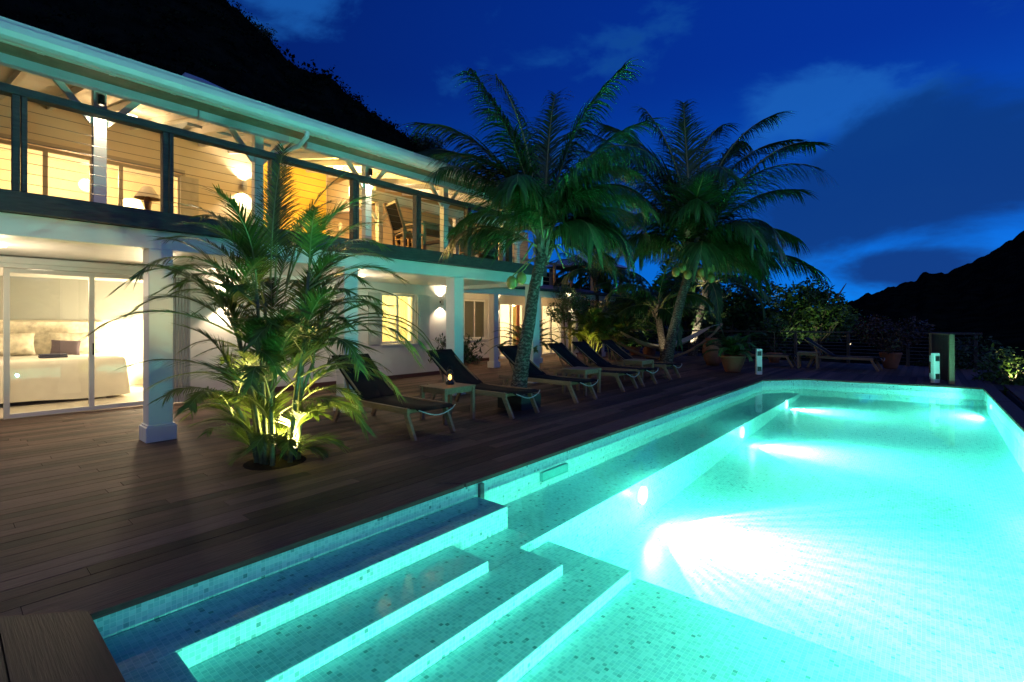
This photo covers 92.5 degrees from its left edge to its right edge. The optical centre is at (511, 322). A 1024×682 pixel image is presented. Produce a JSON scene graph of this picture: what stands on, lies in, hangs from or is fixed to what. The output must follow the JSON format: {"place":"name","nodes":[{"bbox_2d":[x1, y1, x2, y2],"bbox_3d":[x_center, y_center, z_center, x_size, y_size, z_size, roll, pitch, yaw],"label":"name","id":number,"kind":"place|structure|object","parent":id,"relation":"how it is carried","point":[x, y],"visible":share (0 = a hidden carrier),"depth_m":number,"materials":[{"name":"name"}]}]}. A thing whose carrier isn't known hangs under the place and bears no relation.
{"place":"outdoors","nodes":[
{"label":"outdoors","id":0,"kind":"place"},
{"bbox_2d":[0,643,7,681],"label":"deck","id":1,"kind":"structure","parent":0,"point":[3,676],"depth_m":2.12,"materials":[{"name":"brown wood"}]},
{"bbox_2d":[134,186,159,209],"bbox_3d":[-6.428,-2.155,8.648,0.400,0.470,0.400,0,0,40],"label":"table lamp","id":2,"kind":"object","parent":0,"point":[146,197],"visible":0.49,"depth_m":8.60,"materials":[{"name":"beige fabric"}]},
{"bbox_2d":[0,351,1023,616],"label":"wooden deck","id":3,"kind":"structure","parent":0,"point":[96,501],"depth_m":5.09,"materials":[{"name":"brown wood"}]},
{"bbox_2d":[74,141,439,470],"bbox_3d":[-2.471,-0.261,5.121,2.822,3.715,3.103,0,0,40],"label":"areca palm","id":4,"kind":"object","parent":3,"relation":"on","point":[279,342],"visible":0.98,"depth_m":5.09,"materials":[{"name":"plant"}]},
{"bbox_2d":[0,16,546,442],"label":"villa","id":5,"kind":"object","parent":3,"relation":"on","point":[78,164],"visible":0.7,"depth_m":8.71,"materials":[{"name":"paint"}]},
{"bbox_2d":[0,139,90,200],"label":"glass door","id":6,"kind":"structure","parent":5,"relation":"in","point":[45,151],"depth_m":9.13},
{"bbox_2d":[0,322,129,403],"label":"bed","id":7,"kind":"object","parent":5,"relation":"on","point":[33,377],"visible":0.81,"depth_m":9.33,"materials":[{"name":"white fabric"}]},
{"bbox_2d":[0,333,35,354],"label":"pillow","id":8,"kind":"object","parent":7,"relation":"on","point":[21,343],"visible":0.79,"depth_m":9.89,"materials":[{"name":"fabric"}]},
{"bbox_2d":[38,353,67,357],"bbox_3d":[-8.808,0.640,9.400,0.240,0.070,0.400,0,0,40],"label":"folded towel","id":9,"kind":"object","parent":7,"relation":"on","point":[55,355],"visible":1,"depth_m":9.32,"materials":[{"name":"grey fabric"}]},
{"bbox_2d":[50,340,80,354],"bbox_3d":[-9.166,0.520,10.059,0.460,0.320,0.160,5,-24,-41],"label":"cushion","id":10,"kind":"object","parent":7,"relation":"on","point":[67,347],"visible":0.93,"depth_m":10.01,"materials":[{"name":"fabric"}]},
{"bbox_2d":[49,332,87,353],"bbox_3d":[-9.468,0.440,10.553,0.200,0.460,0.750,-18,-12,39],"label":"pillow","id":11,"kind":"object","parent":7,"relation":"on","point":[71,337],"visible":0.46,"depth_m":10.52,"materials":[{"name":"fabric"}]},
{"bbox_2d":[3,268,142,418],"bbox_3d":[-7.086,0.325,8.237,0.110,2.310,2.040,0,0,40],"label":"glass door","id":12,"kind":"structure","parent":5,"relation":"in","point":[6,271],"depth_m":7.97,"materials":[{"name":"white paint"}]},
{"bbox_2d":[98,94,104,105],"bbox_3d":[-5.069,-2.740,6.048,0.068,0.120,0.070,0,0,40],"label":"post lamp","id":13,"kind":"object","parent":5,"relation":"attached to","point":[101,99],"visible":1,"depth_m":6.02,"materials":[{"name":"metal"}]},
{"bbox_2d":[107,160,181,213],"bbox_3d":[-7.740,-2.325,10.277,0.070,1.850,1.380,0,0,40],"label":"glass door","id":14,"kind":"structure","parent":5,"relation":"in","point":[120,165],"depth_m":10.04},
{"bbox_2d":[242,181,246,189],"bbox_3d":[-6.371,-3.250,11.671,0.156,0.200,0.119,0,0,68],"label":"wall lamp","id":15,"kind":"object","parent":5,"relation":"attached to","point":[245,184],"visible":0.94,"depth_m":11.61,"materials":[{"name":"grey metal"}]},
{"bbox_2d":[380,293,418,345],"bbox_3d":[-3.016,-0.068,13.019,0.190,1.365,1.200,0,0,40],"label":"window","id":16,"kind":"structure","parent":5,"relation":"in","point":[388,343],"depth_m":13.05,"materials":[{"name":"white paint"}]},
{"bbox_2d":[395,229,410,246],"bbox_3d":[-2.564,-1.923,12.162,0.711,1.088,0.540,0,0,40],"label":"dining chair","id":17,"kind":"object","parent":5,"relation":"on","point":[397,242],"visible":0.17,"depth_m":12.09,"materials":[{"name":"brown wood"}]},
{"bbox_2d":[384,198,426,249],"bbox_3d":[-2.214,-1.923,10.151,0.711,1.088,0.540,0,0,-40],"label":"dining chair","id":18,"kind":"object","parent":5,"relation":"on","point":[391,212],"visible":0.73,"depth_m":10.03,"materials":[{"name":"brown wood"}]},
{"bbox_2d":[400,221,463,252],"bbox_3d":[-1.781,-1.802,11.562,0.840,0.845,1.500,0,0,40],"label":"dining table","id":19,"kind":"object","parent":5,"relation":"on","point":[432,230],"visible":0.24,"depth_m":11.14,"materials":[{"name":"brown wood"}]},
{"bbox_2d":[459,237,486,256],"bbox_3d":[-0.971,-1.923,12.888,0.711,1.088,0.540,0,0,-45],"label":"dining chair","id":20,"kind":"object","parent":5,"relation":"on","point":[472,250],"visible":0.16,"depth_m":12.83,"materials":[{"name":"brown wood"}]},
{"bbox_2d":[473,225,503,259],"bbox_3d":[-0.566,-1.838,11.436,0.815,0.916,0.789,0,0,40],"label":"potted plant","id":21,"kind":"object","parent":5,"relation":"on","point":[491,252],"visible":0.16,"depth_m":11.27,"materials":[{"name":"green plant"}]},
{"bbox_2d":[332,353,455,441],"bbox_3d":[-1.746,1.010,7.041,2.120,1.004,0.702,0,0,40],"label":"sun lounger","id":22,"kind":"object","parent":3,"relation":"on","point":[375,393],"visible":0.77,"depth_m":7.07,"materials":[{"name":"grey wood"}]},
{"bbox_2d":[419,382,475,424],"bbox_3d":[-0.993,1.236,7.568,0.582,0.525,0.640,0,0,40],"label":"side table","id":23,"kind":"object","parent":3,"relation":"on","point":[445,391],"visible":0.84,"depth_m":7.49,"materials":[{"name":"brown wood"}]},
{"bbox_2d":[446,366,453,384],"bbox_3d":[-0.973,0.828,7.683,0.140,0.290,0.144,0,0,40],"label":"lantern","id":24,"kind":"object","parent":23,"relation":"on","point":[449,382],"visible":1,"depth_m":7.64,"materials":[{"name":"metal"}]},
{"bbox_2d":[428,332,488,366],"bbox_3d":[-1.340,0.875,12.721,1.565,1.250,1.490,0,0,40],"label":"potted oleander","id":25,"kind":"object","parent":3,"relation":"on","point":[470,359],"visible":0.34,"depth_m":12.71,"materials":[{"name":"plant"}]},
{"bbox_2d":[426,349,539,419],"bbox_3d":[-0.534,1.010,8.418,2.120,1.004,0.702,0,0,39],"label":"sun lounger","id":26,"kind":"object","parent":3,"relation":"on","point":[462,372],"visible":0.72,"depth_m":8.61,"materials":[{"name":"grey wood"}]},
{"bbox_2d":[498,393,540,410],"bbox_3d":[0.128,1.379,8.636,0.540,0.238,0.540,0,0,40],"label":"planter box","id":27,"kind":"object","parent":3,"relation":"on","point":[518,403],"visible":0.69,"depth_m":8.40,"materials":[{"name":"black"}]},
{"bbox_2d":[400,57,668,395],"bbox_3d":[0.624,-1.532,8.865,4.973,7.265,5.010,0,0,-27],"label":"coconut palm","id":28,"kind":"object","parent":27,"relation":"in","point":[535,200],"visible":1,"depth_m":8.53,"materials":[{"name":"green plant"}]},
{"bbox_2d":[484,319,566,354],"bbox_3d":[0.493,0.708,12.827,2.199,1.585,2.183,0,0,40],"label":"potted cycad","id":29,"kind":"object","parent":3,"relation":"on","point":[517,334],"visible":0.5,"depth_m":12.70,"materials":[{"name":"plant"}]},
{"bbox_2d":[464,218,618,367],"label":"guest house","id":30,"kind":"structure","parent":3,"relation":"on","point":[484,313],"depth_m":20.01,"materials":[{"name":"paint"}]},
{"bbox_2d":[464,299,485,338],"bbox_3d":[-1.449,-0.115,18.764,0.070,1.510,1.200,0,0,40],"label":"window","id":31,"kind":"structure","parent":30,"relation":"in","point":[484,301],"depth_m":18.77,"materials":[{"name":"white paint"}]},
{"bbox_2d":[500,303,524,358],"bbox_3d":[-0.007,0.340,20.458,0.070,2.280,1.650,0,0,40],"label":"glass door","id":32,"kind":"structure","parent":30,"relation":"in","point":[510,304],"depth_m":20.38,"materials":[{"name":"white paint"}]},
{"bbox_2d":[542,304,561,354],"bbox_3d":[1.824,0.340,22.610,0.070,2.280,1.600,0,0,40],"label":"glass door","id":33,"kind":"structure","parent":30,"relation":"in","point":[542,304],"depth_m":22.52,"materials":[{"name":"white paint"}]},
{"bbox_2d":[497,345,597,403],"bbox_3d":[0.689,1.010,9.902,2.120,1.004,0.702,0,0,41],"label":"sun lounger","id":34,"kind":"object","parent":3,"relation":"on","point":[535,374],"visible":0.7,"depth_m":9.87,"materials":[{"name":"wood"}]},
{"bbox_2d":[93,380,1023,681],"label":"pool basin","id":35,"kind":"object","parent":3,"relation":"in","point":[735,536],"visible":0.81,"depth_m":4.05,"materials":[{"name":"teal tile"}]},
{"bbox_2d":[0,611,124,681],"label":"coping board","id":36,"kind":"object","parent":35,"relation":"on","point":[62,647],"visible":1,"depth_m":2.24,"materials":[{"name":"brown wood"}]},
{"bbox_2d":[31,378,1023,619],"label":"pool coping","id":37,"kind":"object","parent":35,"relation":"on","point":[117,599],"visible":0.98,"depth_m":3.68,"materials":[{"name":"white stone"}]},
{"bbox_2d":[740,384,1001,414],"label":"wall","id":38,"kind":"structure","parent":35,"relation":"in","point":[975,403],"depth_m":10.91,"materials":[{"name":"teal tile"}]},
{"bbox_2d":[544,283,597,350],"bbox_3d":[2.220,0.251,18.645,2.117,3.507,1.788,0,0,40],"label":"flowering shrub","id":39,"kind":"object","parent":3,"relation":"on","point":[558,307],"visible":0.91,"depth_m":18.48,"materials":[{"name":"green plant"}]},
{"bbox_2d":[562,366,600,395],"bbox_3d":[1.471,1.236,10.370,0.582,0.525,0.640,0,0,39],"label":"side table","id":40,"kind":"object","parent":3,"relation":"on","point":[579,370],"visible":0.97,"depth_m":10.29,"materials":[{"name":"brown wood"}]},
{"bbox_2d":[551,298,624,362],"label":"areca palm","id":41,"kind":"object","parent":3,"relation":"on","point":[595,329],"visible":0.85,"depth_m":17.86,"materials":[{"name":"plant"}]},
{"bbox_2d":[547,342,638,391],"bbox_3d":[1.865,1.010,11.391,2.120,1.004,0.702,0,0,39],"label":"sun lounger","id":42,"kind":"object","parent":3,"relation":"on","point":[565,354],"visible":0.69,"depth_m":11.60,"materials":[{"name":"black fabric"}]},
{"bbox_2d":[546,234,663,355],"bbox_3d":[3.783,-0.860,20.887,4.969,5.920,4.369,0,0,5],"label":"coconut palm","id":43,"kind":"object","parent":3,"relation":"on","point":[598,276],"visible":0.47,"depth_m":21.00,"materials":[{"name":"green plant"}]},
{"bbox_2d":[572,341,657,386],"bbox_3d":[2.550,1.010,12.242,2.120,1.004,0.702,0,0,42],"label":"sun lounger","id":44,"kind":"object","parent":3,"relation":"on","point":[587,350],"visible":0.78,"depth_m":12.41,"materials":[{"name":"black fabric"}]},
{"bbox_2d":[584,294,655,359],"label":"areca palm","id":45,"kind":"object","parent":3,"relation":"on","point":[622,328],"visible":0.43,"depth_m":19.16,"materials":[{"name":"plant"}]},
{"bbox_2d":[623,330,647,354],"bbox_3d":[5.599,0.919,22.289,1.158,1.162,1.176,0,0,40],"label":"potted plant","id":46,"kind":"object","parent":3,"relation":"on","point":[636,347],"visible":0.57,"depth_m":22.13,"materials":[{"name":"green plant"}]},
{"bbox_2d":[622,359,653,380],"bbox_3d":[3.268,1.236,12.713,0.582,0.525,0.640,0,0,42],"label":"side table","id":47,"kind":"object","parent":3,"relation":"on","point":[640,362],"visible":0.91,"depth_m":12.61,"materials":[{"name":"brown wood"}]},
{"bbox_2d":[601,339,681,379],"bbox_3d":[3.560,1.010,13.537,2.120,1.004,0.702,0,0,38],"label":"sun lounger","id":48,"kind":"object","parent":3,"relation":"on","point":[613,346],"visible":0.7,"depth_m":13.64,"materials":[{"name":"grey wood"}]},
{"bbox_2d":[643,347,655,358],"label":"potted plant","id":49,"kind":"object","parent":3,"relation":"on","point":[649,351],"visible":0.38,"depth_m":20.15,"materials":[{"name":"ceramic"}]},
{"bbox_2d":[584,239,732,360],"bbox_3d":[5.393,-0.470,18.761,5.283,5.140,4.834,0,0,7],"label":"coconut palm","id":50,"kind":"object","parent":3,"relation":"on","point":[661,310],"visible":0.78,"depth_m":18.20,"materials":[{"name":"green plant"}]},
{"bbox_2d":[610,323,722,359],"bbox_3d":[5.949,0.757,19.589,4.935,1.477,1.201,0,0,6],"label":"hammock","id":51,"kind":"object","parent":3,"relation":"on","point":[684,340],"visible":0.61,"depth_m":19.52,"materials":[{"name":"white fabric"}]},
{"bbox_2d":[558,99,837,368],"bbox_3d":[5.658,-3.020,16.415,9.316,10.240,8.473,0,0,40],"label":"coconut palm","id":52,"kind":"object","parent":3,"relation":"on","point":[692,210],"visible":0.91,"depth_m":15.32,"materials":[{"name":"green plant"}]},
{"bbox_2d":[702,338,722,365],"bbox_3d":[7.028,1.025,17.130,0.720,0.950,0.720,0,0,40],"label":"plant pot","id":53,"kind":"object","parent":3,"relation":"on","point":[711,358],"visible":0.62,"depth_m":16.90,"materials":[{"name":"ceramic"}]},
{"bbox_2d":[693,331,766,372],"bbox_3d":[6.601,0.885,14.786,2.059,1.230,1.801,0,0,-26],"label":"potted fern","id":54,"kind":"object","parent":3,"relation":"on","point":[733,360],"visible":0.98,"depth_m":14.55,"materials":[{"name":"green plant"}]},
{"bbox_2d":[755,349,761,374],"bbox_3d":[7.085,1.130,14.081,0.160,0.740,0.162,0,0,6],"label":"sensor post","id":55,"kind":"object","parent":3,"relation":"on","point":[758,361],"visible":1,"depth_m":14.01,"materials":[{"name":"white plastic"}]},
{"bbox_2d":[739,347,796,367],"bbox_3d":[8.727,1.010,17.062,2.120,1.004,0.702,0,0,37],"label":"sun lounger","id":56,"kind":"object","parent":3,"relation":"on","point":[787,356],"visible":0.4,"depth_m":16.73,"materials":[{"name":"brown wood"}]},
{"bbox_2d":[760,315,788,362],"bbox_3d":[9.772,0.619,18.275,0.978,1.762,0.912,0,0,40],"label":"potted plant","id":57,"kind":"object","parent":3,"relation":"on","point":[776,329],"visible":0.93,"depth_m":18.21,"materials":[{"name":"green plant"}]},
{"bbox_2d":[589,329,982,368],"bbox_3d":[9.044,0.920,20.732,15.700,1.160,0.140,0,0,40],"label":"deck fence","id":58,"kind":"object","parent":3,"relation":"on","point":[848,352],"visible":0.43,"depth_m":18.23,"materials":[{"name":"brown wood"}]},
{"bbox_2d":[797,351,819,368],"bbox_3d":[9.705,1.236,16.033,0.582,0.525,0.640,0,0,36],"label":"side table","id":59,"kind":"object","parent":3,"relation":"on","point":[800,353],"visible":1,"depth_m":15.93,"materials":[{"name":"brown wood"}]},
{"bbox_2d":[803,337,884,371],"bbox_3d":[10.686,1.010,15.812,2.120,1.004,0.702,0,0,44],"label":"sun lounger","id":60,"kind":"object","parent":3,"relation":"on","point":[830,355],"visible":0.94,"depth_m":15.87,"materials":[{"name":"brown wood"}]},
{"bbox_2d":[850,313,934,368],"bbox_3d":[12.303,0.599,15.894,2.196,1.802,2.241,0,0,40],"label":"potted plant","id":61,"kind":"object","parent":3,"relation":"on","point":[891,356],"visible":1,"depth_m":15.76,"materials":[{"name":"green plant"}]},
{"bbox_2d":[929,353,939,382],"bbox_3d":[10.459,1.130,12.126,0.160,0.740,0.162,0,0,-9],"label":"sensor post","id":62,"kind":"object","parent":3,"relation":"on","point":[934,374],"visible":1,"depth_m":12.06,"materials":[{"name":"white plastic"}]},
{"bbox_2d":[929,333,954,383],"bbox_3d":[11.156,0.895,12.741,0.100,1.210,2.100,0,0,30],"label":"wooden screen","id":63,"kind":"object","parent":3,"relation":"on","point":[943,344],"visible":0.75,"depth_m":12.30,"materials":[{"name":"brown wood"}]},
{"bbox_2d":[0,0,1023,377],"bbox_3d":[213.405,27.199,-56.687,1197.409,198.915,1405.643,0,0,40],"label":"hills","id":64,"kind":"structure","parent":0,"point":[984,294],"depth_m":89.40,"materials":[{"name":"black plant"}]},
{"bbox_2d":[0,0,435,156],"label":"hillside scrub","id":65,"kind":"object","parent":64,"relation":"on","point":[101,45],"visible":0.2,"depth_m":87.91,"materials":[{"name":"green plant"}]},
{"bbox_2d":[253,24,276,44],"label":"ridge tree","id":66,"kind":"object","parent":64,"relation":"on","point":[263,29],"visible":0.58,"depth_m":104.75,"materials":[{"name":"green plant"}]},
{"bbox_2d":[408,132,438,149],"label":"ridge tree","id":67,"kind":"object","parent":64,"relation":"on","point":[419,142],"visible":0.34,"depth_m":111.37,"materials":[{"name":"green plant"}]},
{"bbox_2d":[421,136,446,159],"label":"ridge tree","id":68,"kind":"object","parent":64,"relation":"on","point":[437,146],"visible":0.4,"depth_m":109.33,"materials":[{"name":"green plant"}]},
{"bbox_2d":[0,370,1023,681],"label":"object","id":69,"kind":"object","parent":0,"point":[1010,396],"visible":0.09,"depth_m":10.47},
{"bbox_2d":[227,0,1023,307],"label":"sky","id":70,"kind":"structure","parent":0,"point":[920,103],"materials":[{"name":"blue"}]},
{"bbox_2d":[588,342,702,355],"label":"garden ground","id":71,"kind":"structure","parent":0,"point":[641,351],"depth_m":33.05,"materials":[{"name":"soil"}]},
{"bbox_2d":[547,253,630,347],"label":"pavilion","id":72,"kind":"structure","parent":71,"relation":"on","point":[619,266],"depth_m":28.64,"materials":[{"name":"brown wood"}]},
{"bbox_2d":[577,266,662,338],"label":"broadleaf tree","id":73,"kind":"object","parent":71,"relation":"on","point":[586,286],"visible":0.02,"depth_m":29.04,"materials":[{"name":"green plant"}]},
{"bbox_2d":[606,288,678,349],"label":"broadleaf tree","id":74,"kind":"object","parent":71,"relation":"on","point":[647,318],"visible":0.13,"depth_m":24.54,"materials":[{"name":"green plant"}]},
{"bbox_2d":[646,260,745,350],"bbox_3d":[9.535,-0.364,25.874,5.254,6.728,4.704,0,0,40],"label":"broadleaf tree","id":75,"kind":"object","parent":71,"relation":"on","point":[699,289],"visible":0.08,"depth_m":25.47,"materials":[{"name":"green plant"}]},
{"bbox_2d":[643,251,777,355],"bbox_3d":[9.085,-0.598,22.833,6.087,6.396,6.072,0,0,40],"label":"coconut palm","id":76,"kind":"object","parent":71,"relation":"on","point":[714,289],"visible":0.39,"depth_m":21.89,"materials":[{"name":"green plant"}]},
{"bbox_2d":[681,271,784,354],"bbox_3d":[10.490,0.117,23.494,4.255,5.767,3.979,0,0,0],"label":"broadleaf tree","id":77,"kind":"object","parent":71,"relation":"on","point":[731,295],"visible":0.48,"depth_m":22.58,"materials":[{"name":"green plant"}]},
{"bbox_2d":[724,282,822,358],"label":"broadleaf tree","id":78,"kind":"object","parent":71,"relation":"on","point":[777,302],"visible":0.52,"depth_m":22.23,"materials":[{"name":"green plant"}]},
{"bbox_2d":[780,275,861,361],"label":"broadleaf tree","id":79,"kind":"object","parent":71,"relation":"on","point":[821,304],"visible":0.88,"depth_m":21.60,"materials":[{"name":"green plant"}]},
{"bbox_2d":[913,333,1002,369],"bbox_3d":[14.720,1.666,16.287,1.968,2.678,2.222,0,0,5],"label":"garden shrub","id":80,"kind":"object","parent":71,"relation":"on","point":[963,351],"visible":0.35,"depth_m":15.74,"materials":[{"name":"green plant"}]},
{"bbox_2d":[971,343,1023,396],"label":"garden shrub","id":81,"kind":"object","parent":71,"relation":"on","point":[1006,376],"visible":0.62,"depth_m":12.48,"materials":[{"name":"green plant"}]},
{"bbox_2d":[801,359,841,361],"bbox_3d":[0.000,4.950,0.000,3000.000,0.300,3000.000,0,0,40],"label":"ground","id":82,"kind":"structure","parent":0,"point":[837,360],"depth_m":61.43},
{"bbox_3d":[-8.194,-1.819,10.572,0.415,0.678,0.700,0,0,40],"label":"side cabinet","id":83,"kind":"object","parent":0,"visible":0},
{"bbox_2d":[123,198,143,208],"bbox_3d":[-8.200,-2.400,10.577,0.480,0.480,0.480,0,0,40],"label":"table lamp","id":84,"kind":"object","parent":83,"relation":"on","point":[132,203],"visible":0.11,"depth_m":10.44,"materials":[{"name":"white fabric"}]}
]}

